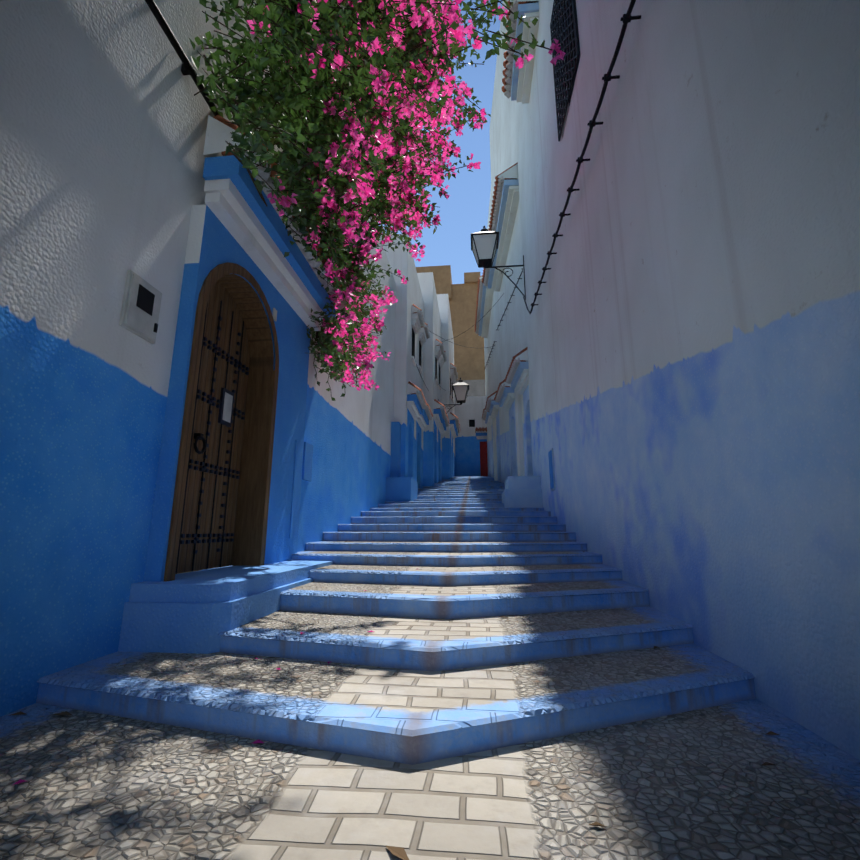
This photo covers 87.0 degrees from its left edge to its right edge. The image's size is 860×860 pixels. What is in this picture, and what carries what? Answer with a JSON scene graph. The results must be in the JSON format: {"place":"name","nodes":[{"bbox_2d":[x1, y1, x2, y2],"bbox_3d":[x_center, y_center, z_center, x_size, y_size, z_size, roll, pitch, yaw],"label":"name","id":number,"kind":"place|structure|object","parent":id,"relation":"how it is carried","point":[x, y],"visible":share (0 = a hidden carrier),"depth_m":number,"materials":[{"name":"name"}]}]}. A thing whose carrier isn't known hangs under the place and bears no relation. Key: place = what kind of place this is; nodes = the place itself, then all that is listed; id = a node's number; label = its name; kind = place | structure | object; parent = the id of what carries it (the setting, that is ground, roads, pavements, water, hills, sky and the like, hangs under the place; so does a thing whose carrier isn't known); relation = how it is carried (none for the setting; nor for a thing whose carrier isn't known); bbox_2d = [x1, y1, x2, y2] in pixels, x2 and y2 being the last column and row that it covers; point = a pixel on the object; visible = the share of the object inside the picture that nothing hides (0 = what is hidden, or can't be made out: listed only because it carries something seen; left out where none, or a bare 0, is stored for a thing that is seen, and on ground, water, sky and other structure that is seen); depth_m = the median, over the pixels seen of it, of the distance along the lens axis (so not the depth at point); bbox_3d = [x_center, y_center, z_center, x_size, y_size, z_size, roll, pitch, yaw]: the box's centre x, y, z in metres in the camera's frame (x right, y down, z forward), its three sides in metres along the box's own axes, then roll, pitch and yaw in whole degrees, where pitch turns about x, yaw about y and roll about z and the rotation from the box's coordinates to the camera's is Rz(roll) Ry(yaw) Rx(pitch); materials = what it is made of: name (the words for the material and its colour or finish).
{"place":"outdoors","nodes":[
{"label":"outdoors","id":0,"kind":"place"},
{"bbox_2d":[0,476,859,859],"bbox_3d":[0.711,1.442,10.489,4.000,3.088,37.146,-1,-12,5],"label":"alley paving","id":1,"kind":"structure","parent":0,"point":[442,710],"depth_m":1.55,"materials":[{"name":"stone"}]},
{"bbox_2d":[13,531,456,784],"bbox_3d":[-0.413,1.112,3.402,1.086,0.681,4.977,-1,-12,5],"label":"fallen petals","id":2,"kind":"object","parent":1,"relation":"on","point":[254,742],"depth_m":1.52,"materials":[{"name":"pink plant"}]},
{"bbox_2d":[8,510,778,859],"bbox_3d":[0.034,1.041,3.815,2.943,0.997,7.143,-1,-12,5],"label":"dry leaf litter","id":3,"kind":"object","parent":1,"relation":"on","point":[400,852],"depth_m":1.09,"materials":[{"name":"brown plant"}]},
{"bbox_2d":[378,0,502,283],"label":"sky","id":4,"kind":"structure","parent":0,"point":[465,212],"materials":[{"name":"blue"}]},
{"bbox_2d":[416,265,487,476],"bbox_3d":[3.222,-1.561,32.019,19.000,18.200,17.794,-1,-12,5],"label":"end houses","id":5,"kind":"structure","parent":0,"point":[470,445],"depth_m":29.44,"materials":[{"name":"brown paint"}]},
{"label":"ground","id":6,"kind":"structure","parent":0,"visible":0},
{"bbox_2d":[0,0,395,716],"bbox_3d":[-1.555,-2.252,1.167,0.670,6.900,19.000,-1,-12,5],"label":"house","id":7,"kind":"structure","parent":6,"relation":"on","point":[170,412],"depth_m":2.50,"materials":[{"name":"paint"}]},
{"bbox_2d":[189,0,565,400],"bbox_3d":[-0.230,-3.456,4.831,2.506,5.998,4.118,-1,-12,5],"label":"bougainvillea vine","id":8,"kind":"object","parent":7,"relation":"attached to","point":[365,74],"depth_m":3.50,"materials":[{"name":"pink plant"}]},
{"bbox_2d":[381,234,501,501],"bbox_3d":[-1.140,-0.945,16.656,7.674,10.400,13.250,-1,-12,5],"label":"houses","id":9,"kind":"structure","parent":6,"relation":"on","point":[425,428],"depth_m":13.18,"materials":[{"name":"paint"}]},
{"bbox_2d":[474,0,532,490],"bbox_3d":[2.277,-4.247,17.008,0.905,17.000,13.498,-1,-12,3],"label":"houses","id":10,"kind":"structure","parent":6,"relation":"on","point":[500,327],"depth_m":13.17,"materials":[{"name":"paint"}]},
{"bbox_2d":[471,0,859,759],"bbox_3d":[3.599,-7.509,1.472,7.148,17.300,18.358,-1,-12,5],"label":"house","id":11,"kind":"structure","parent":6,"relation":"on","point":[689,184],"depth_m":2.28,"materials":[{"name":"paint"}]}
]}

